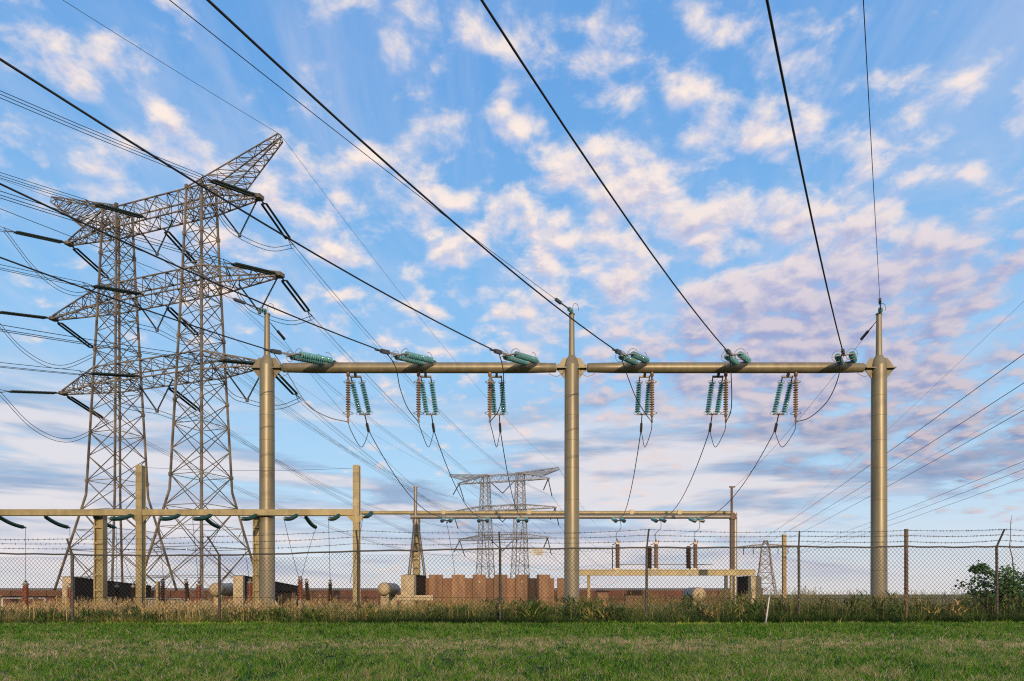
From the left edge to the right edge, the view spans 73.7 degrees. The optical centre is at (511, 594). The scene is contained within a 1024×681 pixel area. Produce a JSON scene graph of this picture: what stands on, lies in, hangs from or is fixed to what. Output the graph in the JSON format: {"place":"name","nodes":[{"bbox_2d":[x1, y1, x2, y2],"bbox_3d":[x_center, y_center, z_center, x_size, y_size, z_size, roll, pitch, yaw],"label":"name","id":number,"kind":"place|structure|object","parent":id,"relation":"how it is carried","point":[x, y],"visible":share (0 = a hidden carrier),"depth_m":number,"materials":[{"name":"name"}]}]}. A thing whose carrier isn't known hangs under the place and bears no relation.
{"place":"outdoors","nodes":[
{"label":"outdoors","id":0,"kind":"place"},
{"bbox_2d":[426,575,563,609],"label":"panel wall","id":1,"kind":"structure","parent":0,"point":[521,584],"depth_m":44.76,"materials":[{"name":"brown concrete"}]},
{"bbox_2d":[0,590,1023,624],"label":"tall grass","id":2,"kind":"structure","parent":0,"point":[805,617],"depth_m":22.82,"materials":[{"name":"green plant"}]},
{"bbox_2d":[0,594,1023,680],"bbox_3d":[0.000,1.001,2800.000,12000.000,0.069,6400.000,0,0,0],"label":"ground","id":3,"kind":"structure","parent":0,"point":[714,645],"depth_m":11.90,"materials":[{"name":"green plant"}]},
{"bbox_2d":[0,596,61,608],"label":"retaining wall","id":4,"kind":"structure","parent":3,"relation":"on","point":[7,601],"depth_m":40.85,"materials":[{"name":"red brick"}]},
{"bbox_2d":[62,577,150,609],"bbox_3d":[-27.930,0.037,48.531,0.489,1.925,28.784,0,0,-21],"label":"firewall","id":5,"kind":"object","parent":3,"relation":"on","point":[80,589],"visible":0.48,"depth_m":39.01,"materials":[{"name":"concrete"}]},
{"bbox_2d":[156,579,165,608],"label":"post insulator","id":6,"kind":"object","parent":3,"relation":"on","point":[163,588],"visible":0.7,"depth_m":36.91,"materials":[{"name":"brown ceramic"}]},
{"bbox_2d":[49,133,284,604],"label":"lattice pylon","id":7,"kind":"object","parent":3,"relation":"on","point":[200,271],"visible":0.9,"depth_m":69.84,"materials":[{"name":"metal"}]},
{"bbox_2d":[0,311,50,318],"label":"pylon insulator","id":8,"kind":"object","parent":7,"relation":"attached to","point":[23,315],"visible":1,"depth_m":72.99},
{"bbox_2d":[0,325,98,368],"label":"jumper loop","id":9,"kind":"object","parent":8,"relation":"hanging from","point":[41,360],"visible":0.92,"depth_m":75.14,"materials":[{"name":"metal"}]},
{"bbox_2d":[0,389,59,393],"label":"pylon insulator","id":10,"kind":"object","parent":7,"relation":"attached to","point":[31,392],"visible":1,"depth_m":72.27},
{"bbox_2d":[0,392,107,441],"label":"jumper loop","id":11,"kind":"object","parent":10,"relation":"hanging from","point":[44,432],"visible":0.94,"depth_m":74.11,"materials":[{"name":"metal"}]},
{"bbox_2d":[3,228,65,243],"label":"pylon insulator","id":12,"kind":"object","parent":7,"relation":"attached to","point":[37,237],"visible":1,"depth_m":71.93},
{"bbox_2d":[4,228,113,295],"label":"jumper loop","id":13,"kind":"object","parent":12,"relation":"hanging from","point":[36,269],"visible":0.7,"depth_m":72.56,"materials":[{"name":"metal"}]},
{"bbox_2d":[57,321,99,354],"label":"pylon insulator","id":14,"kind":"object","parent":7,"relation":"attached to","point":[71,332],"visible":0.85,"depth_m":78.19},
{"bbox_2d":[99,351,446,526],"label":"conductor bundle","id":15,"kind":"object","parent":14,"relation":"attached to","point":[258,449],"visible":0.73,"depth_m":116.78,"materials":[{"name":"grey metal"}]},
{"bbox_2d":[67,396,108,423],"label":"pylon insulator","id":16,"kind":"object","parent":7,"relation":"attached to","point":[79,403],"visible":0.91,"depth_m":77.59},
{"bbox_2d":[110,421,451,555],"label":"conductor bundle","id":17,"kind":"object","parent":16,"relation":"attached to","point":[250,494],"visible":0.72,"depth_m":102.39,"materials":[{"name":"grey metal"}]},
{"bbox_2d":[72,247,111,284],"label":"pylon insulator","id":18,"kind":"object","parent":7,"relation":"attached to","point":[74,249],"visible":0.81,"depth_m":77.15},
{"bbox_2d":[117,286,455,498],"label":"conductor bundle","id":19,"kind":"object","parent":18,"relation":"attached to","point":[280,407],"visible":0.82,"depth_m":115.31,"materials":[{"name":"grey metal"}]},
{"bbox_2d":[78,370,140,377],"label":"pylon insulator","id":20,"kind":"object","parent":7,"relation":"attached to","point":[112,374],"visible":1,"depth_m":66.29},
{"bbox_2d":[0,362,78,374],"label":"conductor bundle","id":21,"kind":"object","parent":20,"relation":"attached to","point":[40,370],"visible":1,"depth_m":60.86,"materials":[{"name":"metal"}]},
{"bbox_2d":[83,282,143,294],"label":"pylon insulator","id":22,"kind":"object","parent":7,"relation":"attached to","point":[119,290],"visible":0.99,"depth_m":66.60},
{"bbox_2d":[0,264,83,285],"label":"conductor bundle","id":23,"kind":"object","parent":22,"relation":"attached to","point":[36,275],"visible":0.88,"depth_m":60.62,"materials":[{"name":"metal"}]},
{"bbox_2d":[85,199,146,218],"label":"pylon insulator","id":24,"kind":"object","parent":7,"relation":"attached to","point":[118,210],"visible":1,"depth_m":66.91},
{"bbox_2d":[0,172,86,203],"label":"conductor bundle","id":25,"kind":"object","parent":24,"relation":"attached to","point":[41,188],"visible":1,"depth_m":61.02,"materials":[{"name":"metal"}]},
{"bbox_2d":[138,379,172,412],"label":"jumper insulator","id":26,"kind":"object","parent":7,"relation":"hanging from","point":[157,409],"visible":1,"depth_m":70.63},
{"bbox_2d":[79,371,204,421],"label":"jumper loop","id":27,"kind":"object","parent":26,"relation":"hanging from","point":[129,405],"visible":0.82,"depth_m":67.77,"materials":[{"name":"metal"}]},
{"bbox_2d":[138,297,172,331],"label":"jumper insulator","id":28,"kind":"object","parent":7,"relation":"hanging from","point":[157,328],"visible":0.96,"depth_m":70.62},
{"bbox_2d":[82,282,198,344],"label":"jumper loop","id":29,"kind":"object","parent":28,"relation":"hanging from","point":[133,322],"visible":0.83,"depth_m":68.19,"materials":[{"name":"metal"}]},
{"bbox_2d":[163,229,199,267],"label":"pylon insulator","id":30,"kind":"object","parent":7,"relation":"attached to","point":[175,239],"visible":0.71,"depth_m":73.57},
{"bbox_2d":[204,272,500,496],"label":"conductor bundle","id":31,"kind":"object","parent":30,"relation":"attached to","point":[346,398],"visible":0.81,"depth_m":109.84,"materials":[{"name":"grey metal"}]},
{"bbox_2d":[166,306,203,340],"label":"pylon insulator","id":32,"kind":"object","parent":7,"relation":"attached to","point":[176,317],"visible":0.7,"depth_m":74.27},
{"bbox_2d":[205,341,502,525],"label":"conductor bundle","id":33,"kind":"object","parent":32,"relation":"attached to","point":[339,443],"visible":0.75,"depth_m":105.86,"materials":[{"name":"grey metal"}]},
{"bbox_2d":[168,386,205,415],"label":"pylon insulator","id":34,"kind":"object","parent":7,"relation":"attached to","point":[185,399],"visible":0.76,"depth_m":74.83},
{"bbox_2d":[204,414,493,554],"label":"conductor bundle","id":35,"kind":"object","parent":34,"relation":"attached to","point":[326,489],"visible":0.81,"depth_m":101.39,"materials":[{"name":"grey metal"}]},
{"bbox_2d":[200,175,256,196],"bbox_3d":[-26.062,-37.627,63.170,0.730,1.564,6.033,0,0,29],"label":"pylon insulator","id":36,"kind":"object","parent":7,"relation":"attached to","point":[232,187],"visible":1,"depth_m":63.22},
{"bbox_2d":[0,90,202,179],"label":"conductor bundle","id":37,"kind":"object","parent":36,"relation":"attached to","point":[93,133],"visible":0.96,"depth_m":52.07,"materials":[{"name":"metal"}]},
{"bbox_2d":[201,176,293,250],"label":"jumper loop","id":38,"kind":"object","parent":36,"relation":"hanging from","point":[235,231],"visible":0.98,"depth_m":65.97,"materials":[{"name":"metal"}]},
{"bbox_2d":[208,357,254,364],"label":"pylon insulator","id":39,"kind":"object","parent":7,"relation":"attached to","point":[236,361],"visible":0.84,"depth_m":62.31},
{"bbox_2d":[0,324,209,361],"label":"conductor bundle","id":40,"kind":"object","parent":39,"relation":"attached to","point":[97,344],"visible":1,"depth_m":51.69,"materials":[{"name":"metal"}]},
{"bbox_2d":[219,199,257,236],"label":"jumper insulator","id":41,"kind":"object","parent":7,"relation":"hanging from","point":[244,225],"visible":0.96,"depth_m":66.98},
{"bbox_2d":[221,259,276,274],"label":"pylon insulator","id":42,"kind":"object","parent":7,"relation":"attached to","point":[253,268],"visible":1,"depth_m":62.31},
{"bbox_2d":[0,191,224,263],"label":"conductor bundle","id":43,"kind":"object","parent":42,"relation":"attached to","point":[110,229],"visible":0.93,"depth_m":51.28,"materials":[{"name":"metal"}]},
{"bbox_2d":[223,260,312,324],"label":"jumper loop","id":44,"kind":"object","parent":42,"relation":"hanging from","point":[256,309],"visible":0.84,"depth_m":65.34,"materials":[{"name":"metal"}]},
{"bbox_2d":[261,201,294,247],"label":"pylon insulator","id":45,"kind":"object","parent":7,"relation":"attached to","point":[271,217],"visible":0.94,"depth_m":68.72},
{"bbox_2d":[293,245,544,493],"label":"conductor bundle","id":46,"kind":"object","parent":45,"relation":"attached to","point":[388,356],"visible":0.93,"depth_m":89.02,"materials":[{"name":"grey metal"}]},
{"bbox_2d":[276,374,301,400],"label":"pylon insulator","id":47,"kind":"object","parent":7,"relation":"attached to","point":[288,384],"visible":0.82,"depth_m":69.34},
{"bbox_2d":[301,398,522,550],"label":"conductor bundle","id":48,"kind":"object","parent":47,"relation":"attached to","point":[388,470],"visible":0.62,"depth_m":89.77,"materials":[{"name":"grey metal"}]},
{"bbox_2d":[281,278,313,319],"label":"pylon insulator","id":49,"kind":"object","parent":7,"relation":"attached to","point":[297,295],"visible":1,"depth_m":68.10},
{"bbox_2d":[311,320,553,523],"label":"conductor bundle","id":50,"kind":"object","parent":49,"relation":"attached to","point":[415,423],"visible":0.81,"depth_m":97.35,"materials":[{"name":"grey metal"}]},
{"bbox_2d":[0,465,363,610],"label":"busbar gantry","id":51,"kind":"object","parent":3,"relation":"on","point":[141,513],"visible":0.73,"depth_m":33.84,"materials":[{"name":"beige metal"}]},
{"bbox_2d":[209,582,232,607],"bbox_3d":[-17.400,0.146,42.040,0.816,1.708,4.320,0,0,0],"label":"storage tank","id":52,"kind":"object","parent":3,"relation":"on","point":[214,585],"visible":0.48,"depth_m":40.38,"materials":[{"name":"metal"}]},
{"bbox_2d":[233,575,302,608],"bbox_3d":[-17.450,-0.006,50.926,0.532,2.013,30.760,0,0,-11],"label":"firewall","id":53,"kind":"object","parent":3,"relation":"on","point":[240,583],"visible":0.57,"depth_m":36.74,"materials":[{"name":"concrete"}]},
{"bbox_2d":[276,591,296,607],"bbox_3d":[-13.200,0.395,39.960,1.020,1.210,0.660,0,0,0],"label":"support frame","id":54,"kind":"object","parent":3,"relation":"on","point":[288,595],"visible":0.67,"depth_m":39.73,"materials":[{"name":"metal"}]},
{"bbox_2d":[0,588,763,603],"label":"brick wall","id":55,"kind":"structure","parent":3,"relation":"on","point":[660,592],"depth_m":69.80,"materials":[{"name":"brick"}]},
{"bbox_2d":[377,582,399,608],"bbox_3d":[-7.901,0.125,43.940,0.816,1.749,4.120,0,0,0],"label":"storage tank","id":56,"kind":"object","parent":3,"relation":"on","point":[387,590],"visible":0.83,"depth_m":42.38,"materials":[{"name":"metal"}]},
{"bbox_2d":[401,575,425,607],"bbox_3d":[-6.224,-0.113,43.325,0.882,2.226,2.970,0,0,7],"label":"electrical cabinet","id":57,"kind":"object","parent":3,"relation":"on","point":[406,590],"visible":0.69,"depth_m":41.89,"materials":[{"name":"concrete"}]},
{"bbox_2d":[449,467,558,577],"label":"lattice pylon","id":58,"kind":"object","parent":3,"relation":"on","point":[515,474],"visible":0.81,"depth_m":194.65,"materials":[{"name":"metal"}]},
{"bbox_2d":[0,590,1023,622],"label":"weed leaves","id":59,"kind":"object","parent":3,"relation":"on","point":[534,608],"visible":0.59,"depth_m":23.07,"materials":[{"name":"green plant"}]},
{"bbox_2d":[0,529,1023,622],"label":"chain link fence","id":60,"kind":"object","parent":3,"relation":"on","point":[906,546],"visible":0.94,"depth_m":22.93,"materials":[{"name":"metal"}]},
{"bbox_2d":[0,586,1023,615],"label":"grass seed heads","id":61,"kind":"object","parent":3,"relation":"on","point":[307,603],"depth_m":24.32,"materials":[{"name":"beige plant"}]},
{"bbox_2d":[361,486,736,602],"bbox_3d":[2.697,-4.321,61.725,35.911,10.674,2.350,0,0,0],"label":"gantry","id":62,"kind":"object","parent":3,"relation":"on","point":[416,516],"visible":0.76,"depth_m":62.31,"materials":[{"name":"metal"}]},
{"bbox_2d":[250,312,896,611],"bbox_3d":[3.083,-6.595,34.500,32.821,15.190,1.900,0,0,0],"label":"portal gantry","id":63,"kind":"object","parent":3,"relation":"on","point":[571,368],"visible":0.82,"depth_m":34.25,"materials":[{"name":"metal"}]},
{"bbox_2d":[233,298,274,312],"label":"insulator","id":64,"kind":"object","parent":63,"relation":"attached to","point":[243,303],"visible":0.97,"depth_m":33.52,"materials":[{"name":"teal glass"}]},
{"bbox_2d":[0,208,232,298],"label":"earth wire","id":65,"kind":"object","parent":64,"relation":"attached to","point":[109,251],"visible":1,"depth_m":27.42,"materials":[{"name":"metal"}]},
{"bbox_2d":[263,348,335,364],"bbox_3d":[-10.086,-11.471,32.667,1.126,1.004,4.452,0,0,26],"label":"tension insulator","id":66,"kind":"object","parent":63,"relation":"attached to","point":[307,357],"visible":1,"depth_m":32.69,"materials":[{"name":"teal glass"}]},
{"bbox_2d":[0,257,265,348],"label":"overhead conductor","id":67,"kind":"object","parent":66,"relation":"attached to","point":[123,301],"visible":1,"depth_m":24.99,"materials":[{"name":"metal"}]},
{"bbox_2d":[343,372,353,422],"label":"hanging post insulator","id":68,"kind":"object","parent":63,"relation":"hanging from","point":[348,383],"visible":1,"depth_m":34.44,"materials":[{"name":"beige ceramic"}]},
{"bbox_2d":[349,373,372,431],"bbox_3d":[-7.852,-9.988,35.724,0.920,2.487,2.441,0,0,6],"label":"dropper insulator","id":69,"kind":"object","parent":63,"relation":"hanging from","point":[357,401],"visible":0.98,"depth_m":35.47,"materials":[{"name":"teal glass"}]},
{"bbox_2d":[375,348,435,364],"bbox_3d":[-5.084,-11.471,32.667,1.126,1.004,4.452,0,0,26],"label":"tension insulator","id":70,"kind":"object","parent":63,"relation":"attached to","point":[412,357],"visible":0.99,"depth_m":32.66,"materials":[{"name":"teal glass"}]},
{"bbox_2d":[0,183,376,348],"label":"overhead conductor","id":71,"kind":"object","parent":70,"relation":"attached to","point":[41,203],"visible":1,"depth_m":21.73,"materials":[{"name":"metal"}]},
{"bbox_2d":[414,372,423,422],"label":"hanging post insulator","id":72,"kind":"object","parent":63,"relation":"hanging from","point":[418,390],"visible":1,"depth_m":34.44,"materials":[{"name":"beige ceramic"}]},
{"bbox_2d":[420,373,439,431],"bbox_3d":[-4.309,-9.988,35.729,0.996,2.486,2.433,0,0,0],"label":"dropper insulator","id":73,"kind":"object","parent":63,"relation":"hanging from","point":[433,398],"visible":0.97,"depth_m":35.52,"materials":[{"name":"teal glass"}]},
{"bbox_2d":[485,372,494,422],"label":"hanging post insulator","id":74,"kind":"object","parent":63,"relation":"hanging from","point":[489,383],"visible":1,"depth_m":34.44,"materials":[{"name":"beige ceramic"}]},
{"bbox_2d":[491,373,507,431],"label":"dropper insulator","id":75,"kind":"object","parent":63,"relation":"hanging from","point":[503,407],"visible":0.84,"depth_m":35.52,"materials":[{"name":"teal glass"}]},
{"bbox_2d":[489,348,539,364],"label":"tension insulator","id":76,"kind":"object","parent":63,"relation":"attached to","point":[519,357],"visible":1,"depth_m":32.65,"materials":[{"name":"teal glass"}]},
{"bbox_2d":[0,58,491,348],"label":"overhead conductor","id":77,"kind":"object","parent":76,"relation":"attached to","point":[112,130],"visible":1,"depth_m":17.83,"materials":[{"name":"metal"}]},
{"bbox_2d":[555,298,578,312],"bbox_3d":[2.636,-14.386,33.687,0.301,0.620,2.270,0,0,33],"label":"earth wire clamp","id":78,"kind":"object","parent":63,"relation":"attached to","point":[569,309],"visible":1,"depth_m":33.82,"materials":[{"name":"teal glass"}]},
{"bbox_2d":[169,0,554,298],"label":"earth wire","id":79,"kind":"object","parent":78,"relation":"attached to","point":[328,125],"visible":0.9,"depth_m":19.16,"materials":[{"name":"metal"}]},
{"bbox_2d":[612,348,649,364],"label":"tension insulator","id":80,"kind":"object","parent":63,"relation":"attached to","point":[632,360],"visible":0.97,"depth_m":32.54,"materials":[{"name":"teal glass"}]},
{"bbox_2d":[206,0,613,348],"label":"overhead conductor","id":81,"kind":"object","parent":80,"relation":"attached to","point":[319,102],"visible":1,"depth_m":16.38,"materials":[{"name":"metal"}]},
{"bbox_2d":[633,373,650,431],"bbox_3d":[6.835,-9.988,35.723,0.919,2.487,2.442,0,0,7],"label":"dropper insulator","id":82,"kind":"object","parent":63,"relation":"hanging from","point":[638,397],"visible":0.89,"depth_m":35.45,"materials":[{"name":"teal glass"}]},
{"bbox_2d":[647,372,656,422],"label":"hanging post insulator","id":83,"kind":"object","parent":63,"relation":"hanging from","point":[651,383],"visible":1,"depth_m":34.44,"materials":[{"name":"beige ceramic"}]},
{"bbox_2d":[705,373,723,431],"bbox_3d":[10.556,-9.988,35.724,0.920,2.487,2.441,0,0,7],"label":"dropper insulator","id":84,"kind":"object","parent":63,"relation":"hanging from","point":[718,399],"visible":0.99,"depth_m":35.47,"materials":[{"name":"teal glass"}]},
{"bbox_2d":[720,372,730,422],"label":"hanging post insulator","id":85,"kind":"object","parent":63,"relation":"hanging from","point":[725,383],"visible":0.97,"depth_m":34.44,"materials":[{"name":"beige ceramic"}]},
{"bbox_2d":[721,348,750,364],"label":"tension insulator","id":86,"kind":"object","parent":63,"relation":"attached to","point":[743,356],"visible":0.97,"depth_m":32.49,"materials":[{"name":"teal glass"}]},
{"bbox_2d":[480,0,725,348],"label":"overhead conductor","id":87,"kind":"object","parent":86,"relation":"attached to","point":[539,88],"visible":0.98,"depth_m":16.32,"materials":[{"name":"metal"}]},
{"bbox_2d":[770,373,792,431],"bbox_3d":[14.085,-9.988,35.724,0.920,2.487,2.441,0,0,6],"label":"dropper insulator","id":88,"kind":"object","parent":63,"relation":"hanging from","point":[778,397],"visible":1,"depth_m":35.48,"materials":[{"name":"teal glass"}]},
{"bbox_2d":[790,372,800,422],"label":"hanging post insulator","id":89,"kind":"object","parent":63,"relation":"hanging from","point":[795,414],"visible":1,"depth_m":34.44,"materials":[{"name":"beige ceramic"}]},
{"bbox_2d":[832,348,857,364],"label":"tension insulator","id":90,"kind":"object","parent":63,"relation":"attached to","point":[852,356],"visible":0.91,"depth_m":32.41,"materials":[{"name":"teal glass"}]},
{"bbox_2d":[765,0,842,348],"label":"overhead conductor","id":91,"kind":"object","parent":90,"relation":"attached to","point":[783,83],"visible":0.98,"depth_m":16.17,"materials":[{"name":"metal"}]},
{"bbox_2d":[878,298,885,312],"bbox_3d":[18.161,-14.386,33.687,0.301,0.620,2.270,0,0,33],"label":"earth wire clamp","id":92,"kind":"object","parent":63,"relation":"attached to","point":[880,309],"visible":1,"depth_m":34.02,"materials":[{"name":"teal metal"}]},
{"bbox_2d":[863,0,879,297],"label":"earth wire","id":93,"kind":"object","parent":92,"relation":"attached to","point":[870,132],"visible":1,"depth_m":19.54,"materials":[{"name":"metal"}]},
{"bbox_2d":[579,569,755,603],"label":"support beam","id":94,"kind":"structure","parent":3,"relation":"on","point":[594,571],"depth_m":54.75,"materials":[{"name":"beige metal"}]},
{"bbox_2d":[612,539,620,575],"bbox_3d":[8.341,-2.945,54.965,0.813,2.998,0.671,0,0,0],"label":"disconnector","id":95,"kind":"object","parent":94,"relation":"on","point":[617,554],"visible":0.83,"depth_m":54.88,"materials":[{"name":"beige ceramic"}]},
{"bbox_2d":[648,539,658,575],"bbox_3d":[11.361,-2.945,55.060,0.960,2.998,0.861,0,0,0],"label":"disconnector","id":96,"kind":"object","parent":94,"relation":"on","point":[655,543],"visible":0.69,"depth_m":54.93,"materials":[{"name":"beige ceramic"}]},
{"bbox_2d":[686,539,698,575],"bbox_3d":[14.524,-2.945,55.060,0.960,2.998,0.861,0,0,0],"label":"disconnector","id":97,"kind":"object","parent":94,"relation":"on","point":[688,562],"visible":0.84,"depth_m":54.91,"materials":[{"name":"beige ceramic"}]},
{"bbox_2d":[683,587,705,607],"bbox_3d":[13.719,0.236,51.440,1.056,1.528,3.120,0,0,0],"label":"storage tank","id":98,"kind":"object","parent":3,"relation":"on","point":[696,591],"visible":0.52,"depth_m":49.98,"materials":[{"name":"metal"}]},
{"bbox_2d":[737,576,760,603],"bbox_3d":[16.318,-0.126,47.025,0.773,2.252,2.355,0,0,-4],"label":"electrical cabinet","id":99,"kind":"object","parent":3,"relation":"on","point":[746,580],"visible":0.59,"depth_m":46.23,"materials":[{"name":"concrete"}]},
{"bbox_2d":[737,540,795,594],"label":"lattice pylon","id":100,"kind":"object","parent":3,"relation":"on","point":[762,551],"visible":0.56,"depth_m":278.75,"materials":[{"name":"metal"}]},
{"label":"suspension insulator","id":101,"kind":"object","parent":100,"relation":"hanging from","visible":0},
{"bbox_2d":[738,354,1023,552],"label":"side line conductor","id":102,"kind":"object","parent":101,"relation":"hanging from","point":[915,432],"visible":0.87,"depth_m":67.02,"materials":[{"name":"metal"}]},
{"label":"suspension insulator","id":103,"kind":"object","parent":100,"relation":"hanging from","visible":0},
{"bbox_2d":[750,383,1023,551],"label":"side line conductor","id":104,"kind":"object","parent":103,"relation":"hanging from","point":[920,449],"visible":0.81,"depth_m":75.11,"materials":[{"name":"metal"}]},
{"bbox_2d":[782,534,786,607],"bbox_3d":[9.729,-0.517,24.400,0.130,3.235,0.130,0,0,0],"label":"wooden post","id":105,"kind":"object","parent":3,"relation":"on","point":[784,573],"visible":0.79,"depth_m":24.34,"materials":[{"name":"brown wood"}]},
{"bbox_2d":[953,560,1023,613],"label":"bramble bush","id":106,"kind":"object","parent":3,"relation":"on","point":[1004,579],"visible":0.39,"depth_m":23.98,"materials":[{"name":"green plant"}]},
{"bbox_2d":[0,0,1023,593],"label":"sky","id":107,"kind":"structure","parent":0,"point":[678,107],"materials":[{"name":"blue"}]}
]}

